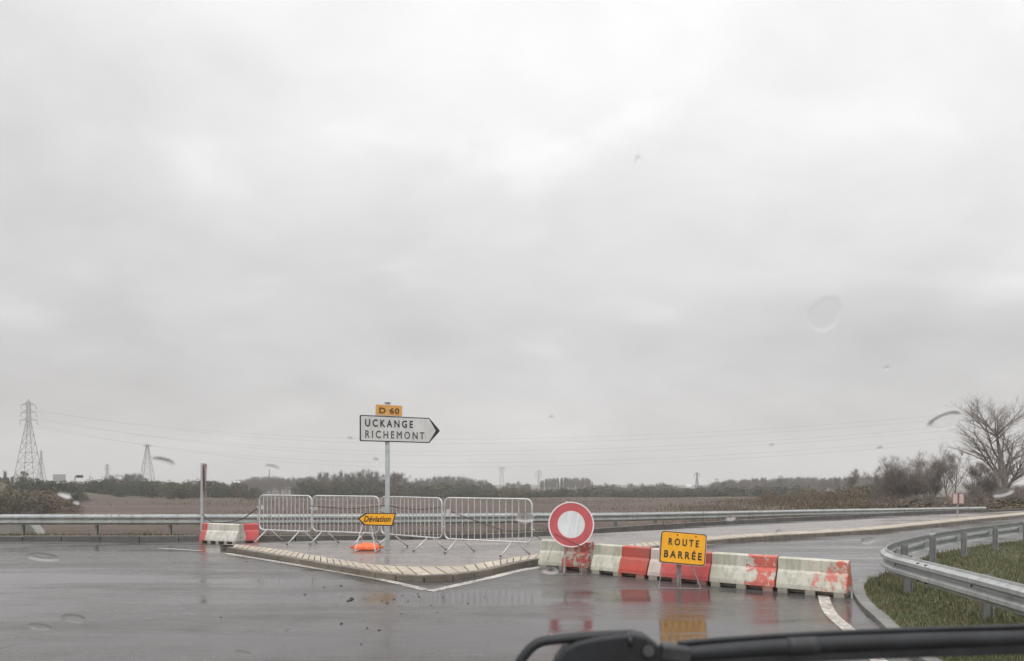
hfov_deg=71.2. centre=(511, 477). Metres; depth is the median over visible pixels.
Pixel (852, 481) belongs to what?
bare tree
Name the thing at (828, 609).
road marking
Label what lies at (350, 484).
copse bush
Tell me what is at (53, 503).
dead bush
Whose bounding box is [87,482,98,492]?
scrub bush
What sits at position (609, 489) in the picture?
hedge bush
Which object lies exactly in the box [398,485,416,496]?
copse bush
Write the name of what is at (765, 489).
hedge bush
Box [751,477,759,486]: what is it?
bare tree
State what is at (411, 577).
island kerb
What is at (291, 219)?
sky
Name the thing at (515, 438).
power cable
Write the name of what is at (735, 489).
hedge bush
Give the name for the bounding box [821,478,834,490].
bare tree
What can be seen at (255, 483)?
bare tree
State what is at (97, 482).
scrub bush
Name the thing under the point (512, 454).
power cable
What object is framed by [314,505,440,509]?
cord
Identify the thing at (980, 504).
dead bush
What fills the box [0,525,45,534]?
concrete block
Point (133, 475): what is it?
bare tree
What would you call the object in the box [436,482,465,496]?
hedge bush
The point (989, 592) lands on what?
guardrail
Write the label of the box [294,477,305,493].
bare tree
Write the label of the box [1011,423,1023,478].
bare tree
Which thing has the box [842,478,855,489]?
bare tree
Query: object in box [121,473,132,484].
bare tree
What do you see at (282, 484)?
bare tree
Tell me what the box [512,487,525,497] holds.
hedge bush
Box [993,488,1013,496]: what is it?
raindrop
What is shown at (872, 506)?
thicket shrub
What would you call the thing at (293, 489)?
copse bush
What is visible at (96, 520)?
guardrail
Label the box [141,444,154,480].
pylon
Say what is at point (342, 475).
bare tree
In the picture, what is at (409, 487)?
hedge bush
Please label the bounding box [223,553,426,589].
road marking
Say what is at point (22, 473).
round bush
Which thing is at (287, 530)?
crowd barrier
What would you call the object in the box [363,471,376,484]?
bare tree
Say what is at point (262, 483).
bare tree
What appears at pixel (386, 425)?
direction sign
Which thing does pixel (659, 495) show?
hedge bush
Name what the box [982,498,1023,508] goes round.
dead bush
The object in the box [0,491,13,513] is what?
dead bush
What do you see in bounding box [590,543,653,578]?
barrier block
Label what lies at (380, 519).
detour sign
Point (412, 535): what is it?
crowd barrier
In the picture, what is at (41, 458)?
pylon
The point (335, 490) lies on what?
copse bush
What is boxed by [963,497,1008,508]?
thicket shrub
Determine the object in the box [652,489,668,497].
hedge bush
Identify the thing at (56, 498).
dead bush
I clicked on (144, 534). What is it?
verge grass
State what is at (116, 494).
scrub bush
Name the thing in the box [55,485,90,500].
scrub bush
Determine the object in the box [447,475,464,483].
bare tree
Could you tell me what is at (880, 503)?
dead bush
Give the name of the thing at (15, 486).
scrub bush
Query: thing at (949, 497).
thicket shrub
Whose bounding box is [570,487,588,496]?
hedge bush
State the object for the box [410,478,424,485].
bare tree
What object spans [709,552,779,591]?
barrier block
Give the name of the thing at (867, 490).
dead bush
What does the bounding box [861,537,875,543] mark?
raindrop
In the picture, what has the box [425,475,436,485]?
bare tree
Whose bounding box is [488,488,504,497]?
hedge bush
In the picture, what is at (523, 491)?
hedge bush
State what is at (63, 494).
raindrop
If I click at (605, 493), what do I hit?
hedge bush
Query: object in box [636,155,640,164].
raindrop
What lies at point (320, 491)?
copse bush
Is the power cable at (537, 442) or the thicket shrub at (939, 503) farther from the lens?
the power cable at (537, 442)
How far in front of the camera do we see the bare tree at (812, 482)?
326.89 m
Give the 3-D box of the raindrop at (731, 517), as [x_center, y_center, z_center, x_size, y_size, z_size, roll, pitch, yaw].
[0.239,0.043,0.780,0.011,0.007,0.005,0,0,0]
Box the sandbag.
[350,542,383,549]
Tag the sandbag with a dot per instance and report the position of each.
(366, 546)
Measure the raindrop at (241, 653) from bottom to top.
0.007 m
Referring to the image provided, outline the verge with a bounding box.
[1,534,411,539]
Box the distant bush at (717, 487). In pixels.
[710,485,721,490]
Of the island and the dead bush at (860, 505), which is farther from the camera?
the dead bush at (860, 505)
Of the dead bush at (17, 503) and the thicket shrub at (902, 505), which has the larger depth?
the dead bush at (17, 503)
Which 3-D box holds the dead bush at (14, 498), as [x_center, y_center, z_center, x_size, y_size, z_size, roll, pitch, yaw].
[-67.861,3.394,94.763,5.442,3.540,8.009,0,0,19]
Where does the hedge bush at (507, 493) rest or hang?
on the ground at (127, 505)
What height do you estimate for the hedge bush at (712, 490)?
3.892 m
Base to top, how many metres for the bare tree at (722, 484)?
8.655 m
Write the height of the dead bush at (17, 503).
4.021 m
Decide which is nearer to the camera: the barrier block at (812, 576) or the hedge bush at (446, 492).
the barrier block at (812, 576)
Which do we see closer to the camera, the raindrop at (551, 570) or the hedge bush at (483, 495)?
the raindrop at (551, 570)
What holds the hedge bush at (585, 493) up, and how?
on the ground at (127, 505)
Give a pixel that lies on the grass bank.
(939, 601)
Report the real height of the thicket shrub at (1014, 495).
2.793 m
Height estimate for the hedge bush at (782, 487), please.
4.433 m
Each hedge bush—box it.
[403,482,422,494]
[408,486,439,497]
[427,486,455,497]
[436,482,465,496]
[438,483,468,497]
[461,485,478,496]
[465,484,488,497]
[472,490,490,497]
[477,487,492,495]
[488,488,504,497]
[491,488,513,497]
[495,485,519,497]
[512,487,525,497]
[515,485,541,497]
[523,490,540,497]
[529,490,557,497]
[550,490,568,496]
[555,489,568,496]
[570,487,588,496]
[576,488,601,496]
[589,490,609,496]
[593,487,612,495]
[600,487,618,496]
[609,489,625,497]
[626,492,640,497]
[633,488,652,497]
[647,491,667,497]
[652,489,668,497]
[667,488,687,497]
[682,488,703,496]
[693,486,708,496]
[701,488,728,496]
[704,490,728,496]
[723,488,748,496]
[724,486,752,495]
[745,484,771,495]
[752,485,771,496]
[772,488,798,495]
[773,486,800,494]
[784,484,823,493]
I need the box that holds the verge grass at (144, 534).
[0,508,994,537]
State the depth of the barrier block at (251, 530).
18.31 m
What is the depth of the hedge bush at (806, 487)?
199.19 m
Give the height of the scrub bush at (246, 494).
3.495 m
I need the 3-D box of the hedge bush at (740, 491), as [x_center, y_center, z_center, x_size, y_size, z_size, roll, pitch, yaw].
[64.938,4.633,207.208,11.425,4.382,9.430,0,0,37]
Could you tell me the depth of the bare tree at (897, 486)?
56.39 m
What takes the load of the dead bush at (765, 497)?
on the ground at (127, 505)
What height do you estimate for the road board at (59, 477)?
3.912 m
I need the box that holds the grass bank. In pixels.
[865,540,1023,660]
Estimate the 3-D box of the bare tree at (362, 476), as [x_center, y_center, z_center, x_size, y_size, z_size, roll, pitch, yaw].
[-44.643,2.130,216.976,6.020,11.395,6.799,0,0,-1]
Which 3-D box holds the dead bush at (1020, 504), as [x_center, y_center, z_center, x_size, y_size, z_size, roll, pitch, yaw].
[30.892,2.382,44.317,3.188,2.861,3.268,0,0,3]
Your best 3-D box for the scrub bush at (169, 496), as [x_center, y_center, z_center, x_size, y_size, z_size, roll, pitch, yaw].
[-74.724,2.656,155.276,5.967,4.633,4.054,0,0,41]
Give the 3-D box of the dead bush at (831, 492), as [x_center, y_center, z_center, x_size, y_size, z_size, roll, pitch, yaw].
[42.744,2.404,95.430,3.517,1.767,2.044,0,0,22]
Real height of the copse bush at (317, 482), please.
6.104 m
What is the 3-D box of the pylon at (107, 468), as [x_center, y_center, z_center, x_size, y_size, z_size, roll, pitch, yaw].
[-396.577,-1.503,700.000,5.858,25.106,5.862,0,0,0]
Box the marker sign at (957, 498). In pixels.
[952,493,963,514]
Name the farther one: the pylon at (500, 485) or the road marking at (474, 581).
the pylon at (500, 485)
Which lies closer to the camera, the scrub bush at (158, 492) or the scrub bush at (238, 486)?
the scrub bush at (158, 492)
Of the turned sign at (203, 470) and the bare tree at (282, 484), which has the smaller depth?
the turned sign at (203, 470)
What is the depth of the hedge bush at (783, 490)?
198.69 m
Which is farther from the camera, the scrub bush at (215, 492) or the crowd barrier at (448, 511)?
the scrub bush at (215, 492)
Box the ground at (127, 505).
[0,480,1022,534]
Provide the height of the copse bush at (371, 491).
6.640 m
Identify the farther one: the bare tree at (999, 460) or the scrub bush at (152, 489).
the scrub bush at (152, 489)
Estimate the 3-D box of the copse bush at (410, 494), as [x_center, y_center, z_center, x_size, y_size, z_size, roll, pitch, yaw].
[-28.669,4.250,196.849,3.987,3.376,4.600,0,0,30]
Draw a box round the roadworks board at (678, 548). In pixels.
[658,530,706,588]
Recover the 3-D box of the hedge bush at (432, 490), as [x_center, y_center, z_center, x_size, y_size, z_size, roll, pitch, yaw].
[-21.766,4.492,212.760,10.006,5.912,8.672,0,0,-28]
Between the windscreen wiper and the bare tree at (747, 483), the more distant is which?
the bare tree at (747, 483)
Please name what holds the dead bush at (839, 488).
on the ground at (127, 505)
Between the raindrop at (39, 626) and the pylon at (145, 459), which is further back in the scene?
the pylon at (145, 459)
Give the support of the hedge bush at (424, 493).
on the ground at (127, 505)
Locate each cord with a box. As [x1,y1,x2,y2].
[202,505,261,522]
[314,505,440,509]
[443,508,504,530]
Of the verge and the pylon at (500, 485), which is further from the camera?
the pylon at (500, 485)
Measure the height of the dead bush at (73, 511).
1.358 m
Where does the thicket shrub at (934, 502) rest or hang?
on the ground at (127, 505)
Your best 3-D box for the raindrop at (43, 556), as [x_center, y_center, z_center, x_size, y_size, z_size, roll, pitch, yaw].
[-0.535,0.090,0.815,0.036,0.010,0.008,0,0,0]
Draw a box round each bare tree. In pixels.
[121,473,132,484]
[130,473,141,494]
[245,476,262,489]
[253,477,265,490]
[258,479,270,496]
[264,476,275,494]
[270,478,285,494]
[279,478,288,494]
[285,477,292,497]
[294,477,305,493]
[316,471,326,482]
[317,471,332,491]
[327,472,342,483]
[337,469,349,481]
[347,472,362,482]
[357,469,372,483]
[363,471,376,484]
[372,472,382,485]
[378,474,391,484]
[384,472,401,486]
[390,472,411,491]
[401,481,415,491]
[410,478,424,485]
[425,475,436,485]
[429,477,444,485]
[444,476,455,483]
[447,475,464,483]
[472,480,483,486]
[720,480,725,490]
[730,479,740,487]
[738,478,750,488]
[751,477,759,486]
[759,479,769,486]
[774,478,784,487]
[805,477,819,487]
[814,479,825,495]
[817,477,831,489]
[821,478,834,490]
[832,475,840,491]
[841,468,861,493]
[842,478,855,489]
[860,466,894,503]
[860,477,869,485]
[874,454,939,503]
[906,449,958,500]
[923,444,972,500]
[940,392,1023,488]
[954,460,1010,498]
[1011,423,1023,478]
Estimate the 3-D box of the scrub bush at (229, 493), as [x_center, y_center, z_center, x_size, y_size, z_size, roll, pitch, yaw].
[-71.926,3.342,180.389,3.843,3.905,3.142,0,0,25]
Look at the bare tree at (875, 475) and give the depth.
65.96 m
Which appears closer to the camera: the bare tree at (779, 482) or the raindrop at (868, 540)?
the raindrop at (868, 540)
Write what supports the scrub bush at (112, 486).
on the ground at (127, 505)
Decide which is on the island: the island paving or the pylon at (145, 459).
the island paving
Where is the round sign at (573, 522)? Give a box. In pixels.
[541,501,593,574]
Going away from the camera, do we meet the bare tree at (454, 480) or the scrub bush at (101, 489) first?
the scrub bush at (101, 489)
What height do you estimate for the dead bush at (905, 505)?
3.080 m
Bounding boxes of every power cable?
[21,417,1018,450]
[23,407,1017,438]
[30,426,1023,462]
[36,424,988,466]
[41,418,947,454]
[42,410,982,443]
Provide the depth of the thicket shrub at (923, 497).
53.92 m
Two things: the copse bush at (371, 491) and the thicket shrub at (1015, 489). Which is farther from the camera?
the copse bush at (371, 491)
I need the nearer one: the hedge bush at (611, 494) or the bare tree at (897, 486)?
the bare tree at (897, 486)
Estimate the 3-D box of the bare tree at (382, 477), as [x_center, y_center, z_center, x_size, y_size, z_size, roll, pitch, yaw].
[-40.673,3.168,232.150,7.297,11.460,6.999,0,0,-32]
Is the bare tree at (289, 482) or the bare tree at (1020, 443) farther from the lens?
the bare tree at (289, 482)
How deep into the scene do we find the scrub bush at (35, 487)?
127.75 m
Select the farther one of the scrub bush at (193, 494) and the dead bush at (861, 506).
the scrub bush at (193, 494)
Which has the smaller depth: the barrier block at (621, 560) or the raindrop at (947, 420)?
the raindrop at (947, 420)
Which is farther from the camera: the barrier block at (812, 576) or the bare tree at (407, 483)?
the bare tree at (407, 483)
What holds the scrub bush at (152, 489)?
on the ground at (127, 505)
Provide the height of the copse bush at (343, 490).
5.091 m
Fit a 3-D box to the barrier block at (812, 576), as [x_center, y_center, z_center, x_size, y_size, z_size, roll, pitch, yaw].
[4.363,1.420,10.330,0.978,0.500,0.440,0,0,36]
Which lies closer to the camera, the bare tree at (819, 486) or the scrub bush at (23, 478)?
the scrub bush at (23, 478)
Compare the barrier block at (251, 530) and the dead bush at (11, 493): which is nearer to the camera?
the barrier block at (251, 530)
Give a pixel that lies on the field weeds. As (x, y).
(835, 503)
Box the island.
[220,511,1023,566]
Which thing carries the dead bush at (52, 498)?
on the ground at (127, 505)
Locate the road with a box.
[0,512,1023,660]
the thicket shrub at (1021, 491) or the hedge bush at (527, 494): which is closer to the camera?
the thicket shrub at (1021, 491)
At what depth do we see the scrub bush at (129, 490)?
168.34 m
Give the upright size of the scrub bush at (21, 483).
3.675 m
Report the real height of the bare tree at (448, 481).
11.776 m
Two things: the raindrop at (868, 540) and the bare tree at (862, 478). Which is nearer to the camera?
the raindrop at (868, 540)
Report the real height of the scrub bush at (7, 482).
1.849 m
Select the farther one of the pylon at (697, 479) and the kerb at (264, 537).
the pylon at (697, 479)
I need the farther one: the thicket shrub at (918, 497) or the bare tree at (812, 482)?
the bare tree at (812, 482)
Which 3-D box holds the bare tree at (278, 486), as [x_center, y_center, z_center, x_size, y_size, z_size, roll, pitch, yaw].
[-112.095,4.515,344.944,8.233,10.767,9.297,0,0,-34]
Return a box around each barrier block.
[199,523,245,543]
[244,523,258,542]
[538,539,593,571]
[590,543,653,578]
[647,548,711,585]
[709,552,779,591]
[776,556,852,597]
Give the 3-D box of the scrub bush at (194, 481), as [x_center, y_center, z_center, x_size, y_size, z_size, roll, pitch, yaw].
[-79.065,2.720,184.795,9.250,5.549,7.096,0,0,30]
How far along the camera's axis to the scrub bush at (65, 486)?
130.73 m
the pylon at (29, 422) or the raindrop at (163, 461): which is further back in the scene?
the pylon at (29, 422)
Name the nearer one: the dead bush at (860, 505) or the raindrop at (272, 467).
the raindrop at (272, 467)
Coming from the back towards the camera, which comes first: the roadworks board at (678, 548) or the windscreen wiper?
the roadworks board at (678, 548)
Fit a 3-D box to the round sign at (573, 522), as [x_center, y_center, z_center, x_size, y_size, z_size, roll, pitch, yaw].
[0.961,1.034,12.365,0.928,1.258,0.244,0,0,0]
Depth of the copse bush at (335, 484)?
197.68 m
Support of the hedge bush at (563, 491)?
on the ground at (127, 505)
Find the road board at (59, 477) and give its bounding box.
[53,474,65,481]
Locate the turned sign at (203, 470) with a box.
[200,463,206,531]
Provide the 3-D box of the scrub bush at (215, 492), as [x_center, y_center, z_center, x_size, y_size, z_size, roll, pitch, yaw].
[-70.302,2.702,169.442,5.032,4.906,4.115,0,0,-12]
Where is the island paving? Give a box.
[233,512,1023,580]
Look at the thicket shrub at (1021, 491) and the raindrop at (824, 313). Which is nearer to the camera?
the raindrop at (824, 313)
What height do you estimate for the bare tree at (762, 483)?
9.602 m
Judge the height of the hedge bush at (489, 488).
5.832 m
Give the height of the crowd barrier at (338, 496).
1.159 m
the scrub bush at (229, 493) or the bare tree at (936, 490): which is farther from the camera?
the scrub bush at (229, 493)
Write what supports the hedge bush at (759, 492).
on the ground at (127, 505)
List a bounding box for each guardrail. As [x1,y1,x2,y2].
[0,507,986,534]
[880,521,1023,621]
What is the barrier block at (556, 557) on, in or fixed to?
on the road
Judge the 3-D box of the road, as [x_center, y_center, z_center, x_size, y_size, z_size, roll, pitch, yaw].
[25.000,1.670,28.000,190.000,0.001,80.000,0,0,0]
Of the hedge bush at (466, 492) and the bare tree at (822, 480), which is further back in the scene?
the bare tree at (822, 480)
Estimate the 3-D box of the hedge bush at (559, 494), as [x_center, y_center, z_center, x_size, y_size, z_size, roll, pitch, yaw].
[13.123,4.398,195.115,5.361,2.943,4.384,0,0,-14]
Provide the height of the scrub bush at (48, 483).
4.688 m
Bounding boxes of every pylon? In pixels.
[14,399,42,481]
[36,450,45,480]
[104,464,109,479]
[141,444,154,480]
[498,467,504,487]
[694,473,699,487]
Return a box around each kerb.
[0,509,1023,540]
[227,514,1023,581]
[853,539,1021,660]
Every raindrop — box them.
[27,553,58,560]
[27,623,51,629]
[57,491,71,498]
[60,614,86,622]
[152,457,173,466]
[235,651,250,654]
[265,464,279,469]
[516,512,533,521]
[541,566,558,573]
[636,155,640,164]
[726,514,735,519]
[808,295,842,331]
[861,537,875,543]
[927,411,961,429]
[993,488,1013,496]
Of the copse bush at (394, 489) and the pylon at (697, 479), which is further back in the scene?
the pylon at (697, 479)
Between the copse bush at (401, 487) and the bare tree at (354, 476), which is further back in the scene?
the bare tree at (354, 476)
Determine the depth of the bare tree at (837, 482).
313.47 m
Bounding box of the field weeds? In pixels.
[2,481,969,534]
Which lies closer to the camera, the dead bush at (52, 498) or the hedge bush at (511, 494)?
the dead bush at (52, 498)
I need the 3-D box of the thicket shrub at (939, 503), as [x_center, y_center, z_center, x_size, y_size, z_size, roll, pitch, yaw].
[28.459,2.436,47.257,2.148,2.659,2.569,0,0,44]
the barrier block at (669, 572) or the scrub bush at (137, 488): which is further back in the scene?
the scrub bush at (137, 488)
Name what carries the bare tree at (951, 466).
on the ground at (127, 505)
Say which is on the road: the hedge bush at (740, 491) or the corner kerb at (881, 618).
the corner kerb at (881, 618)
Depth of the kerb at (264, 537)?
19.56 m
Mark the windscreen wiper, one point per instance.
(861, 644)
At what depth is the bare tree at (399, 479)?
224.02 m
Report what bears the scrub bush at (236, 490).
on the ground at (127, 505)
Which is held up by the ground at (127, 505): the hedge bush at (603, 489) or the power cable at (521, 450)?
the hedge bush at (603, 489)
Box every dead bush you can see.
[0,489,31,510]
[0,490,23,513]
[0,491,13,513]
[0,495,43,513]
[1,488,48,513]
[20,490,72,512]
[26,493,75,508]
[28,493,69,513]
[51,499,80,510]
[61,506,83,513]
[758,493,773,503]
[818,490,844,499]
[821,490,832,501]
[835,486,861,491]
[837,501,870,508]
[838,486,868,499]
[848,487,868,497]
[848,501,870,508]
[856,485,876,497]
[874,501,895,507]
[893,498,945,507]
[898,499,938,507]
[928,498,1018,508]
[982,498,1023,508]
[1002,497,1023,508]
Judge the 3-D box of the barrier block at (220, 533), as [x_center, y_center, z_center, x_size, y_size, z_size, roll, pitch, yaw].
[-7.399,1.420,18.280,1.238,0.500,0.400,0,0,22]
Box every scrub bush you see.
[2,477,13,483]
[6,480,42,489]
[7,482,22,490]
[15,476,34,484]
[17,480,70,495]
[27,482,58,493]
[49,482,76,500]
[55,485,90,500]
[82,482,97,492]
[83,478,116,493]
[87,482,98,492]
[96,481,109,493]
[102,481,122,494]
[109,488,128,496]
[120,482,134,495]
[131,481,149,495]
[133,478,151,495]
[141,483,165,497]
[144,482,173,496]
[155,480,179,498]
[170,482,199,498]
[178,479,197,496]
[183,489,198,497]
[189,482,207,496]
[192,480,226,496]
[206,482,224,497]
[213,484,232,496]
[225,486,232,497]
[230,481,245,497]
[230,482,241,497]
[241,488,256,499]
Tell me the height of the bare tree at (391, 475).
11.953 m
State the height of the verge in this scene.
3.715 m
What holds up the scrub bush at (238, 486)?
on the ground at (127, 505)
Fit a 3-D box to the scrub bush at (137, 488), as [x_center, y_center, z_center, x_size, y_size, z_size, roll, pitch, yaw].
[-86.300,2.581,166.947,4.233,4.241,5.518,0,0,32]
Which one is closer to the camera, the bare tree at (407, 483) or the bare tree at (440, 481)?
the bare tree at (407, 483)
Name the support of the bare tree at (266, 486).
on the ground at (127, 505)
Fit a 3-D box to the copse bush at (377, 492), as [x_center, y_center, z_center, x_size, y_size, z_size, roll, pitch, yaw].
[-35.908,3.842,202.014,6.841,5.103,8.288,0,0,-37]
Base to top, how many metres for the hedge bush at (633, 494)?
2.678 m
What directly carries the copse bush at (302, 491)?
on the ground at (127, 505)
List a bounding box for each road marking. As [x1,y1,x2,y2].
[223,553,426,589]
[426,542,731,591]
[547,631,560,634]
[818,594,886,660]
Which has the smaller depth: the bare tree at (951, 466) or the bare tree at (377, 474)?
the bare tree at (951, 466)
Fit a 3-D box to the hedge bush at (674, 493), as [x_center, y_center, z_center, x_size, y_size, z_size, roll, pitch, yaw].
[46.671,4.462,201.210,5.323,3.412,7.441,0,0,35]
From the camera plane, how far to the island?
16.95 m
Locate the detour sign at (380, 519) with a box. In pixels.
[354,513,395,551]
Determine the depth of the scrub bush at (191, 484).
168.78 m
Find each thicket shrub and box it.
[869,498,893,507]
[890,494,926,507]
[909,494,930,501]
[909,494,941,503]
[919,498,946,504]
[929,498,955,506]
[934,494,951,504]
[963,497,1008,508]
[964,487,1002,508]
[992,486,1023,507]
[1004,485,1022,497]
[1004,492,1023,507]
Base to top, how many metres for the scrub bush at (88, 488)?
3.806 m
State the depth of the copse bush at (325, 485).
201.55 m
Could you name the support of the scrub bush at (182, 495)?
on the ground at (127, 505)
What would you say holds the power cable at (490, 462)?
hanging from the pylon at (29, 422)
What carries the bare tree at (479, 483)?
on the ground at (127, 505)
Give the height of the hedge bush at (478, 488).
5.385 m
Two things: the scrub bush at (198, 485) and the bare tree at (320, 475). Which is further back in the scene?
the bare tree at (320, 475)
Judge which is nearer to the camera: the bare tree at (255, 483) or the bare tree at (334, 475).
the bare tree at (334, 475)
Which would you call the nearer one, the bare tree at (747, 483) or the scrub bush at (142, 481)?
the scrub bush at (142, 481)
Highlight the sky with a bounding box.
[0,0,1023,484]
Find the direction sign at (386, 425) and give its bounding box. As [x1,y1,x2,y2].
[360,402,439,548]
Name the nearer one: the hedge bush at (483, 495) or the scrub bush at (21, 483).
the scrub bush at (21, 483)
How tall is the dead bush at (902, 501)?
3.343 m
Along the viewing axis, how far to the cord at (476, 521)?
14.74 m
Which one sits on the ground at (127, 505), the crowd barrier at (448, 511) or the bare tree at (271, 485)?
the bare tree at (271, 485)
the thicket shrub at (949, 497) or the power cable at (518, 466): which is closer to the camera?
the thicket shrub at (949, 497)
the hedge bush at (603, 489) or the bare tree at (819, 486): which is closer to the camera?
the hedge bush at (603, 489)
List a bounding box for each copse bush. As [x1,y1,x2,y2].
[291,484,303,497]
[292,481,319,497]
[304,484,327,497]
[310,479,331,494]
[312,480,330,496]
[328,479,354,494]
[328,484,346,494]
[336,482,351,494]
[337,477,357,495]
[348,480,383,495]
[376,486,392,496]
[379,484,402,495]
[382,484,402,496]
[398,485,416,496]
[399,488,417,496]
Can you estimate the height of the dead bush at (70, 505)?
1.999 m
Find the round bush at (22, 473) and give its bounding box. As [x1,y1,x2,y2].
[14,471,28,481]
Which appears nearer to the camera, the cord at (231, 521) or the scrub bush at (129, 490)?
the cord at (231, 521)
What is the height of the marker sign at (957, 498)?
0.960 m
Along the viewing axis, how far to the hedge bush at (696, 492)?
202.60 m
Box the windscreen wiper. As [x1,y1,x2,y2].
[515,624,1023,660]
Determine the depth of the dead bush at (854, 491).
100.46 m
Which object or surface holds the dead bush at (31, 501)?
on the ground at (127, 505)
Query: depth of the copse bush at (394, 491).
196.39 m
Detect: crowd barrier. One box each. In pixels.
[253,494,316,544]
[309,495,381,545]
[378,496,446,551]
[444,497,534,556]
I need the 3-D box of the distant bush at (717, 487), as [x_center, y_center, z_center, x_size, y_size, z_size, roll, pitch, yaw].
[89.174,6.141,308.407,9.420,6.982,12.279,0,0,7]
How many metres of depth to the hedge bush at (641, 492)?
215.48 m
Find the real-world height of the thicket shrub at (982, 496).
2.932 m
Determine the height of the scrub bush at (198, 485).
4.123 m
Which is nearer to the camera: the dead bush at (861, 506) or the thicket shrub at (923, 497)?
the dead bush at (861, 506)
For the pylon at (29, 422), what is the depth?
399.56 m
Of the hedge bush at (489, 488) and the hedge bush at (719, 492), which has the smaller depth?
the hedge bush at (719, 492)
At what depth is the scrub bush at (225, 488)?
178.34 m
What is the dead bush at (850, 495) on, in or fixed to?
on the ground at (127, 505)
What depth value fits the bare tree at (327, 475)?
228.16 m
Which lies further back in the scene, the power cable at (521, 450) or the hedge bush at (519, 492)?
the power cable at (521, 450)
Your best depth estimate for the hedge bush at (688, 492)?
197.66 m
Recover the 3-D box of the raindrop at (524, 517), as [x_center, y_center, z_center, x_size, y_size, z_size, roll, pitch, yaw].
[0.014,0.043,0.780,0.020,0.012,0.009,0,0,0]
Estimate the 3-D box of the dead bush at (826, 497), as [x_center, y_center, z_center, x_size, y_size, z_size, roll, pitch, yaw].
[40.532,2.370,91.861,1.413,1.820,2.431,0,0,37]
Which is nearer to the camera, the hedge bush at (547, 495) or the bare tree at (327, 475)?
the hedge bush at (547, 495)
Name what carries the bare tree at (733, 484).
on the ground at (127, 505)
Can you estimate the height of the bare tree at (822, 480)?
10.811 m

